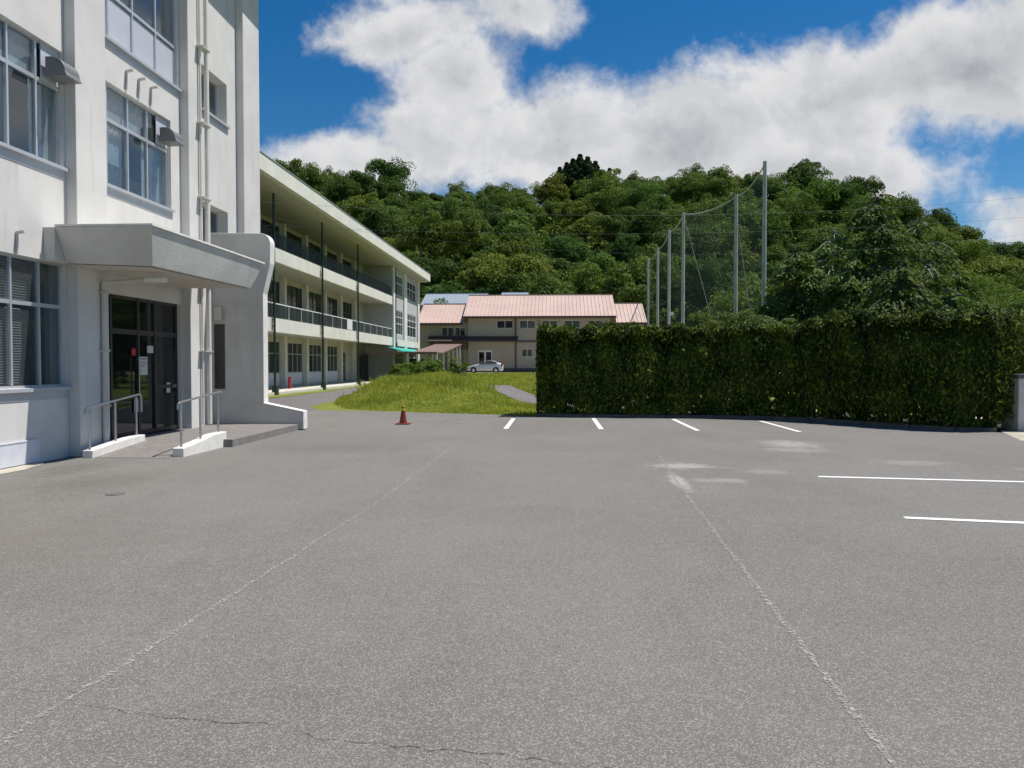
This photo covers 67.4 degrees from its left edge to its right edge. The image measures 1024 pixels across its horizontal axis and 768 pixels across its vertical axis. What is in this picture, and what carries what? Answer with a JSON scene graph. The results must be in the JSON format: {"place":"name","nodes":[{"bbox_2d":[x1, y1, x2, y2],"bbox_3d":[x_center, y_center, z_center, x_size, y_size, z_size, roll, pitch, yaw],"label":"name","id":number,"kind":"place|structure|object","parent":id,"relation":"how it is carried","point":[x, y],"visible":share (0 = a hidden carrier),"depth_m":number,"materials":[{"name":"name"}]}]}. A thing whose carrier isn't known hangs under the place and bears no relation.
{"place":"outdoors","nodes":[
{"label":"outdoors","id":0,"kind":"place"},
{"bbox_2d":[268,387,361,409],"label":"path","id":1,"kind":"structure","parent":0,"point":[305,402],"depth_m":34.91,"materials":[{"name":"concrete"}]},
{"bbox_2d":[260,151,430,395],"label":"school building","id":2,"kind":"structure","parent":0,"point":[342,301],"depth_m":53.83,"materials":[{"name":"white paint"}]},
{"bbox_2d":[467,360,503,372],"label":"parked car","id":3,"kind":"object","parent":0,"point":[493,366],"visible":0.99,"depth_m":85.45,"materials":[{"name":"paint"}]},
{"bbox_2d":[454,372,536,389],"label":"grass","id":4,"kind":"structure","parent":0,"point":[526,377],"depth_m":66.89,"materials":[{"name":"green plant"}]},
{"bbox_2d":[268,199,1002,432],"bbox_3d":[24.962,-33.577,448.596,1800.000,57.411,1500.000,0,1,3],"label":"ground","id":5,"kind":"structure","parent":0,"point":[328,406],"depth_m":31.32,"materials":[{"name":"green plant"}]},
{"bbox_2d":[293,162,333,191],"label":"broadleaf tree","id":6,"kind":"object","parent":5,"relation":"on","point":[313,178],"visible":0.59,"depth_m":198.28,"materials":[{"name":"green plant"}]},
{"bbox_2d":[320,170,364,205],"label":"broadleaf tree","id":7,"kind":"object","parent":5,"relation":"on","point":[344,186],"visible":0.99,"depth_m":185.38,"materials":[{"name":"green plant"}]},
{"bbox_2d":[336,192,383,219],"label":"broadleaf tree","id":8,"kind":"object","parent":5,"relation":"on","point":[358,203],"visible":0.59,"depth_m":175.30,"materials":[{"name":"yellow plant"}]},
{"bbox_2d":[344,168,379,198],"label":"broadleaf tree","id":9,"kind":"object","parent":5,"relation":"on","point":[365,180],"visible":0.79,"depth_m":193.88,"materials":[{"name":"green plant"}]},
{"bbox_2d":[361,200,404,238],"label":"broadleaf tree","id":10,"kind":"object","parent":5,"relation":"on","point":[380,222],"visible":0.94,"depth_m":163.36,"materials":[{"name":"green plant"}]},
{"bbox_2d":[365,156,418,194],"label":"broadleaf tree","id":11,"kind":"object","parent":5,"relation":"on","point":[382,167],"visible":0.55,"depth_m":202.93,"materials":[{"name":"green plant"}]},
{"bbox_2d":[374,175,409,205],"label":"broadleaf tree","id":12,"kind":"object","parent":5,"relation":"on","point":[385,189],"visible":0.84,"depth_m":196.34,"materials":[{"name":"green plant"}]},
{"bbox_2d":[380,233,418,254],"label":"broadleaf tree","id":13,"kind":"object","parent":5,"relation":"on","point":[401,244],"visible":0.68,"depth_m":158.32,"materials":[{"name":"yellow plant"}]},
{"bbox_2d":[366,344,461,369],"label":"covered walkway","id":14,"kind":"structure","parent":5,"relation":"on","point":[437,349],"depth_m":71.72,"materials":[{"name":"metal"}]},
{"bbox_2d":[402,251,460,284],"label":"broadleaf tree","id":15,"kind":"object","parent":5,"relation":"on","point":[431,267],"visible":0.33,"depth_m":139.77,"materials":[{"name":"green plant"}]},
{"bbox_2d":[410,196,464,225],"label":"broadleaf tree","id":16,"kind":"object","parent":5,"relation":"on","point":[448,211],"visible":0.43,"depth_m":174.17,"materials":[{"name":"green plant"}]},
{"bbox_2d":[397,208,485,284],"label":"broadleaf tree","id":17,"kind":"object","parent":5,"relation":"on","point":[430,228],"visible":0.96,"depth_m":154.59,"materials":[{"name":"green plant"}]},
{"bbox_2d":[420,293,487,306],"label":"building","id":18,"kind":"structure","parent":5,"relation":"on","point":[429,298],"depth_m":111.63,"materials":[{"name":"beige"}]},
{"bbox_2d":[334,368,585,415],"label":"mound grass","id":19,"kind":"structure","parent":5,"relation":"on","point":[355,398],"depth_m":29.02,"materials":[{"name":"green plant"}]},
{"bbox_2d":[420,278,509,295],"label":"broadleaf tree","id":20,"kind":"object","parent":5,"relation":"on","point":[489,289],"visible":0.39,"depth_m":128.43,"materials":[{"name":"green plant"}]},
{"bbox_2d":[452,259,494,294],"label":"broadleaf tree","id":21,"kind":"object","parent":5,"relation":"on","point":[471,285],"visible":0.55,"depth_m":136.42,"materials":[{"name":"green plant"}]},
{"bbox_2d":[469,190,515,213],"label":"broadleaf tree","id":22,"kind":"object","parent":5,"relation":"on","point":[496,199],"visible":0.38,"depth_m":194.39,"materials":[{"name":"green plant"}]},
{"bbox_2d":[455,252,555,288],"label":"broadleaf tree","id":23,"kind":"object","parent":5,"relation":"on","point":[494,267],"visible":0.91,"depth_m":131.37,"materials":[{"name":"green plant"}]},
{"bbox_2d":[468,231,542,260],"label":"broadleaf tree","id":24,"kind":"object","parent":5,"relation":"on","point":[511,243],"visible":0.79,"depth_m":158.12,"materials":[{"name":"green plant"}]},
{"bbox_2d":[0,409,1023,767],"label":"car park","id":25,"kind":"structure","parent":5,"relation":"on","point":[574,591],"depth_m":5.25,"materials":[{"name":"grey asphalt"}]},
{"bbox_2d":[0,0,306,468],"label":"office building","id":26,"kind":"structure","parent":25,"relation":"on","point":[137,251],"depth_m":14.95,"materials":[{"name":"white paint"}]},
{"bbox_2d":[0,17,68,179],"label":"window","id":27,"kind":"structure","parent":26,"relation":"in","point":[13,41],"depth_m":12.53,"materials":[{"name":"glass"}]},
{"bbox_2d":[0,252,71,402],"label":"window","id":28,"kind":"structure","parent":26,"relation":"in","point":[10,393],"depth_m":12.37,"materials":[{"name":"metal"}]},
{"bbox_2d":[105,83,174,218],"bbox_3d":[-7.627,-4.652,15.473,0.300,2.130,2.800,0,1,3],"label":"window","id":29,"kind":"structure","parent":26,"relation":"in","point":[122,112],"depth_m":15.49,"materials":[{"name":"glass"}]},
{"bbox_2d":[108,294,177,439],"bbox_3d":[-7.639,-0.353,15.784,0.134,2.800,3.080,0,1,3],"label":"entrance door","id":30,"kind":"structure","parent":26,"relation":"in","point":[143,356],"depth_m":15.92,"materials":[{"name":"black glass"}]},
{"bbox_2d":[104,0,182,98],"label":"window","id":31,"kind":"structure","parent":26,"relation":"in","point":[139,46],"depth_m":15.78,"materials":[{"name":"metal"}]},
{"bbox_2d":[201,73,229,134],"bbox_3d":[-7.475,-7.012,18.971,0.390,1.250,1.520,0,1,3],"label":"window","id":32,"kind":"structure","parent":26,"relation":"in","point":[213,119],"depth_m":19.14,"materials":[{"name":"metal"}]},
{"bbox_2d":[0,505,373,746],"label":"worn line","id":33,"kind":"object","parent":25,"relation":"on","point":[151,647],"visible":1,"depth_m":4.32,"materials":[{"name":"grey paint"}]},
{"bbox_2d":[94,424,298,457],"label":"entrance ramp","id":34,"kind":"structure","parent":25,"relation":"on","point":[161,444],"depth_m":15.45,"materials":[{"name":"concrete"},{"name":"white painted concrete"}]},
{"bbox_2d":[83,393,144,457],"bbox_3d":[-7.200,0.739,13.930,0.180,1.090,1.809,0,1,3],"label":"handrail","id":35,"kind":"object","parent":34,"relation":"on","point":[107,447],"visible":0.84,"depth_m":13.85,"materials":[{"name":"white paint"}]},
{"bbox_2d":[173,391,225,456],"bbox_3d":[-5.725,0.714,14.148,0.200,1.130,1.809,0,1,3],"label":"handrail","id":36,"kind":"object","parent":25,"relation":"on","point":[201,443],"visible":0.85,"depth_m":14.08,"materials":[{"name":"white paint"}]},
{"bbox_2d":[537,414,996,431],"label":"kerb","id":37,"kind":"structure","parent":25,"relation":"on","point":[979,429],"depth_m":22.10,"materials":[{"name":"concrete"}]},
{"bbox_2d":[540,410,1005,429],"bbox_3d":[7.361,0.970,23.481,13.931,0.001,5.555,1,2,27],"label":"hedge bed","id":38,"kind":"object","parent":25,"relation":"on","point":[998,426],"visible":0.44,"depth_m":21.49,"materials":[{"name":"soil"}]},
{"bbox_2d":[532,303,1023,430],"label":"hedge","id":39,"kind":"object","parent":38,"relation":"on","point":[948,368],"visible":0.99,"depth_m":22.05,"materials":[{"name":"green plant"}]},
{"bbox_2d":[702,515,900,767],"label":"worn line","id":40,"kind":"object","parent":25,"relation":"on","point":[851,708],"visible":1,"depth_m":3.98,"materials":[{"name":"grey paint"}]},
{"bbox_2d":[489,206,539,246],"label":"broadleaf tree","id":41,"kind":"object","parent":5,"relation":"on","point":[515,221],"visible":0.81,"depth_m":166.53,"materials":[{"name":"green plant"}]},
{"bbox_2d":[503,191,548,223],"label":"broadleaf tree","id":42,"kind":"object","parent":5,"relation":"on","point":[526,204],"visible":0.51,"depth_m":186.11,"materials":[{"name":"green plant"}]},
{"bbox_2d":[502,266,561,291],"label":"broadleaf tree","id":43,"kind":"object","parent":5,"relation":"on","point":[518,282],"visible":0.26,"depth_m":128.46,"materials":[{"name":"green plant"}]},
{"bbox_2d":[420,294,646,372],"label":"community hall","id":44,"kind":"structure","parent":5,"relation":"on","point":[497,328],"depth_m":92.28,"materials":[{"name":"beige"}]},
{"bbox_2d":[520,268,576,293],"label":"broadleaf tree","id":45,"kind":"object","parent":5,"relation":"on","point":[542,284],"visible":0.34,"depth_m":120.11,"materials":[{"name":"green plant"}]},
{"bbox_2d":[531,171,570,215],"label":"broadleaf tree","id":46,"kind":"object","parent":5,"relation":"on","point":[552,186],"visible":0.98,"depth_m":202.34,"materials":[{"name":"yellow plant"}]},
{"bbox_2d":[528,258,580,283],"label":"broadleaf tree","id":47,"kind":"object","parent":5,"relation":"on","point":[557,263],"visible":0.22,"depth_m":139.88,"materials":[{"name":"green plant"}]},
{"bbox_2d":[486,384,623,407],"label":"drive","id":48,"kind":"structure","parent":5,"relation":"on","point":[513,392],"depth_m":35.19,"materials":[{"name":"concrete"}]},
{"bbox_2d":[532,235,593,263],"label":"broadleaf tree","id":49,"kind":"object","parent":5,"relation":"on","point":[558,244],"visible":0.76,"depth_m":155.30,"materials":[{"name":"green plant"}]},
{"bbox_2d":[549,198,595,229],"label":"broadleaf tree","id":50,"kind":"object","parent":5,"relation":"on","point":[565,213],"visible":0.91,"depth_m":183.69,"materials":[{"name":"green plant"}]},
{"bbox_2d":[563,211,604,242],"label":"broadleaf tree","id":51,"kind":"object","parent":5,"relation":"on","point":[583,228],"visible":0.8,"depth_m":172.17,"materials":[{"name":"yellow plant"}]},
{"bbox_2d":[568,168,623,197],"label":"broadleaf tree","id":52,"kind":"object","parent":5,"relation":"on","point":[602,177],"visible":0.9,"depth_m":196.53,"materials":[{"name":"green plant"}]},
{"bbox_2d":[568,249,623,293],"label":"broadleaf tree","id":53,"kind":"object","parent":5,"relation":"on","point":[604,261],"visible":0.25,"depth_m":131.33,"materials":[{"name":"green plant"}]},
{"bbox_2d":[570,186,633,218],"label":"broadleaf tree","id":54,"kind":"object","parent":5,"relation":"on","point":[603,207],"visible":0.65,"depth_m":183.66,"materials":[{"name":"green plant"}]},
{"bbox_2d":[550,255,655,293],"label":"broadleaf tree","id":55,"kind":"object","parent":5,"relation":"on","point":[588,281],"visible":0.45,"depth_m":122.30,"materials":[{"name":"green plant"}]},
{"bbox_2d":[590,213,628,243],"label":"broadleaf tree","id":56,"kind":"object","parent":5,"relation":"on","point":[610,231],"visible":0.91,"depth_m":165.67,"materials":[{"name":"green plant"}]},
{"bbox_2d":[604,232,644,262],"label":"broadleaf tree","id":57,"kind":"object","parent":5,"relation":"on","point":[618,248],"visible":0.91,"depth_m":155.74,"materials":[{"name":"green plant"}]},
{"bbox_2d":[592,258,659,317],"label":"broadleaf tree","id":58,"kind":"object","parent":5,"relation":"on","point":[632,292],"visible":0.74,"depth_m":117.79,"materials":[{"name":"green plant"}]},
{"bbox_2d":[611,181,669,213],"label":"broadleaf tree","id":59,"kind":"object","parent":5,"relation":"on","point":[637,196],"visible":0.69,"depth_m":186.78,"materials":[{"name":"green plant"}]},
{"bbox_2d":[620,209,666,255],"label":"broadleaf tree","id":60,"kind":"object","parent":5,"relation":"on","point":[638,224],"visible":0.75,"depth_m":161.91,"materials":[{"name":"green plant"}]},
{"bbox_2d":[614,242,688,326],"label":"broadleaf tree","id":61,"kind":"object","parent":5,"relation":"on","point":[675,276],"visible":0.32,"depth_m":124.17,"materials":[{"name":"green plant"}]},
{"bbox_2d":[635,193,684,211],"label":"broadleaf tree","id":62,"kind":"object","parent":5,"relation":"on","point":[661,202],"visible":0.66,"depth_m":175.82,"materials":[{"name":"green plant"}]},
{"bbox_2d":[329,195,1023,363],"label":"hillside undergrowth","id":63,"kind":"object","parent":5,"relation":"on","point":[824,215],"visible":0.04,"depth_m":172.48,"materials":[{"name":"green plant"}]},
{"bbox_2d":[642,202,712,236],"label":"broadleaf tree","id":64,"kind":"object","parent":5,"relation":"on","point":[674,218],"visible":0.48,"depth_m":156.67,"materials":[{"name":"green plant"}]},
{"bbox_2d":[648,219,725,297],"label":"broadleaf tree","id":65,"kind":"object","parent":5,"relation":"on","point":[659,238],"visible":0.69,"depth_m":137.50,"materials":[{"name":"green plant"}]},
{"bbox_2d":[667,171,707,205],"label":"broadleaf tree","id":66,"kind":"object","parent":5,"relation":"on","point":[690,186],"visible":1,"depth_m":192.54,"materials":[{"name":"green plant"}]},
{"bbox_2d":[685,192,722,230],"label":"broadleaf tree","id":67,"kind":"object","parent":5,"relation":"on","point":[712,204],"visible":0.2,"depth_m":164.34,"materials":[{"name":"green plant"}]},
{"bbox_2d":[672,251,738,323],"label":"broadleaf tree","id":68,"kind":"object","parent":5,"relation":"on","point":[689,261],"visible":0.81,"depth_m":128.75,"materials":[{"name":"green plant"}]},
{"bbox_2d":[647,161,766,369],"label":"ball net fence","id":69,"kind":"object","parent":5,"relation":"on","point":[736,243],"visible":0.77,"depth_m":73.81,"materials":[{"name":"concrete"}]},
{"bbox_2d":[700,164,739,198],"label":"broadleaf tree","id":70,"kind":"object","parent":5,"relation":"on","point":[719,182],"visible":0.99,"depth_m":190.63,"materials":[{"name":"green plant"}]},
{"bbox_2d":[695,224,759,277],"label":"broadleaf tree","id":71,"kind":"object","parent":5,"relation":"on","point":[730,247],"visible":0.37,"depth_m":137.94,"materials":[{"name":"green plant"}]},
{"bbox_2d":[686,309,781,328],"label":"broadleaf tree","id":72,"kind":"object","parent":5,"relation":"on","point":[710,320],"visible":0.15,"depth_m":48.50,"materials":[{"name":"green plant"}]},
{"bbox_2d":[719,187,756,216],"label":"broadleaf tree","id":73,"kind":"object","parent":5,"relation":"on","point":[738,191],"visible":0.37,"depth_m":174.97,"materials":[{"name":"green plant"}]},
{"bbox_2d":[700,271,782,328],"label":"broadleaf tree","id":74,"kind":"object","parent":5,"relation":"on","point":[753,303],"visible":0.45,"depth_m":109.26,"materials":[{"name":"green plant"}]},
{"bbox_2d":[705,260,785,297],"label":"broadleaf tree","id":75,"kind":"object","parent":5,"relation":"on","point":[770,272],"visible":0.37,"depth_m":126.52,"materials":[{"name":"green plant"}]},
{"bbox_2d":[724,200,791,262],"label":"broadleaf tree","id":76,"kind":"object","parent":5,"relation":"on","point":[773,214],"visible":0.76,"depth_m":157.09,"materials":[{"name":"green plant"}]},
{"bbox_2d":[730,176,787,205],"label":"broadleaf tree","id":77,"kind":"object","parent":5,"relation":"on","point":[774,189],"visible":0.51,"depth_m":186.73,"materials":[{"name":"green plant"}]},
{"bbox_2d":[749,193,821,246],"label":"broadleaf tree","id":78,"kind":"object","parent":5,"relation":"on","point":[798,219],"visible":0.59,"depth_m":163.15,"materials":[{"name":"green plant"}]},
{"bbox_2d":[746,248,833,387],"bbox_3d":[17.122,-3.600,47.002,6.276,9.362,7.357,-1,2,-21],"label":"cedar tree","id":79,"kind":"object","parent":5,"relation":"on","point":[791,294],"visible":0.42,"depth_m":46.40,"materials":[{"name":"green plant"}]},
{"bbox_2d":[753,231,837,256],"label":"broadleaf tree","id":80,"kind":"object","parent":5,"relation":"on","point":[809,246],"visible":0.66,"depth_m":153.49,"materials":[{"name":"green plant"}]},
{"bbox_2d":[776,158,828,190],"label":"broadleaf tree","id":81,"kind":"object","parent":5,"relation":"on","point":[806,172],"visible":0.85,"depth_m":191.95,"materials":[{"name":"green plant"}]},
{"bbox_2d":[781,169,842,233],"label":"broadleaf tree","id":82,"kind":"object","parent":5,"relation":"on","point":[818,190],"visible":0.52,"depth_m":169.57,"materials":[{"name":"green plant"}]},
{"bbox_2d":[797,228,852,320],"bbox_3d":[20.396,-4.500,48.760,7.836,10.846,8.118,0,1,3],"label":"tree","id":83,"kind":"object","parent":5,"relation":"on","point":[826,248],"visible":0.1,"depth_m":48.32,"materials":[{"name":"green plant"}]},
{"bbox_2d":[793,221,857,244],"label":"broadleaf tree","id":84,"kind":"object","parent":5,"relation":"on","point":[826,229],"visible":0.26,"depth_m":157.13,"materials":[{"name":"green plant"}]},
{"bbox_2d":[820,180,860,223],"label":"broadleaf tree","id":85,"kind":"object","parent":5,"relation":"on","point":[846,193],"visible":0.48,"depth_m":178.18,"materials":[{"name":"green plant"}]},
{"bbox_2d":[809,255,893,319],"bbox_3d":[19.171,-2.862,43.153,6.821,8.643,6.914,1,2,20],"label":"broadleaf tree","id":86,"kind":"object","parent":5,"relation":"on","point":[834,281],"visible":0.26,"depth_m":42.78,"materials":[{"name":"green plant"}]},
{"bbox_2d":[838,175,885,199],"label":"broadleaf tree","id":87,"kind":"object","parent":5,"relation":"on","point":[870,184],"visible":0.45,"depth_m":192.01,"materials":[{"name":"green plant"}]},
{"bbox_2d":[835,195,890,235],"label":"broadleaf tree","id":88,"kind":"object","parent":5,"relation":"on","point":[849,213],"visible":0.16,"depth_m":164.92,"materials":[{"name":"green plant"}]},
{"bbox_2d":[824,192,927,313],"bbox_3d":[21.567,-5.144,45.160,7.519,12.188,7.235,0,1,3],"label":"cedar tree","id":89,"kind":"object","parent":5,"relation":"on","point":[879,233],"visible":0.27,"depth_m":44.11,"materials":[{"name":"green plant"}]},
{"bbox_2d":[854,264,948,320],"bbox_3d":[19.352,-2.395,38.786,6.515,7.340,6.318,1,2,34],"label":"cedar tree","id":90,"kind":"object","parent":5,"relation":"on","point":[905,283],"visible":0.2,"depth_m":38.48,"materials":[{"name":"green plant"}]},
{"bbox_2d":[890,191,927,226],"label":"broadleaf tree","id":91,"kind":"object","parent":5,"relation":"on","point":[912,213],"visible":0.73,"depth_m":171.49,"materials":[{"name":"green plant"}]},
{"bbox_2d":[886,217,971,310],"bbox_3d":[26.756,-4.819,50.249,7.672,12.290,8.173,0,1,3],"label":"cedar tree","id":92,"kind":"object","parent":5,"relation":"on","point":[934,274],"visible":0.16,"depth_m":49.13,"materials":[{"name":"green plant"}]},
{"bbox_2d":[923,207,957,236],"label":"broadleaf tree","id":93,"kind":"object","parent":5,"relation":"on","point":[945,219],"visible":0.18,"depth_m":188.08,"materials":[{"name":"green plant"}]},
{"bbox_2d":[913,224,984,253],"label":"broadleaf tree","id":94,"kind":"object","parent":5,"relation":"on","point":[968,232],"visible":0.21,"depth_m":163.34,"materials":[{"name":"green plant"}]},
{"bbox_2d":[922,226,992,274],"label":"broadleaf tree","id":95,"kind":"object","parent":5,"relation":"on","point":[963,250],"visible":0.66,"depth_m":154.97,"materials":[{"name":"green plant"}]},
{"bbox_2d":[939,268,994,309],"bbox_3d":[30.911,-3.669,53.366,7.017,8.749,7.282,1,2,29],"label":"tree","id":96,"kind":"object","parent":5,"relation":"on","point":[968,287],"visible":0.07,"depth_m":52.74,"materials":[{"name":"green plant"}]},
{"bbox_2d":[918,288,1016,371],"bbox_3d":[23.382,-1.718,40.861,6.101,6.808,6.563,0,2,-14],"label":"cedar tree","id":97,"kind":"object","parent":5,"relation":"on","point":[949,302],"visible":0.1,"depth_m":40.58,"materials":[{"name":"green plant"}]},
{"bbox_2d":[937,254,1023,287],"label":"broadleaf tree","id":98,"kind":"object","parent":5,"relation":"on","point":[996,266],"visible":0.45,"depth_m":139.69,"materials":[{"name":"green plant"}]},
{"bbox_2d":[943,301,1023,423],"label":"hedge","id":99,"kind":"object","parent":5,"relation":"on","point":[1018,314],"visible":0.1,"depth_m":20.81,"materials":[{"name":"green plant"}]},
{"bbox_2d":[949,270,1023,309],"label":"broadleaf tree","id":100,"kind":"object","parent":5,"relation":"on","point":[985,279],"visible":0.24,"depth_m":59.04,"materials":[{"name":"green plant"}]},
{"bbox_2d":[968,242,1023,267],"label":"broadleaf tree","id":101,"kind":"object","parent":5,"relation":"on","point":[1004,249],"visible":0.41,"depth_m":182.29,"materials":[{"name":"green plant"}]},
{"bbox_2d":[975,417,1023,440],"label":"footway","id":102,"kind":"structure","parent":5,"relation":"on","point":[1019,435],"depth_m":17.74,"materials":[{"name":"concrete"}]},
{"bbox_2d":[1001,374,1023,430],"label":"gate pillar","id":103,"kind":"structure","parent":102,"relation":"on","point":[1016,423],"depth_m":18.40,"materials":[{"name":"concrete"}]},
{"bbox_2d":[258,0,1023,244],"label":"sky","id":104,"kind":"structure","parent":0,"point":[925,98],"materials":[{"name":"blue"}]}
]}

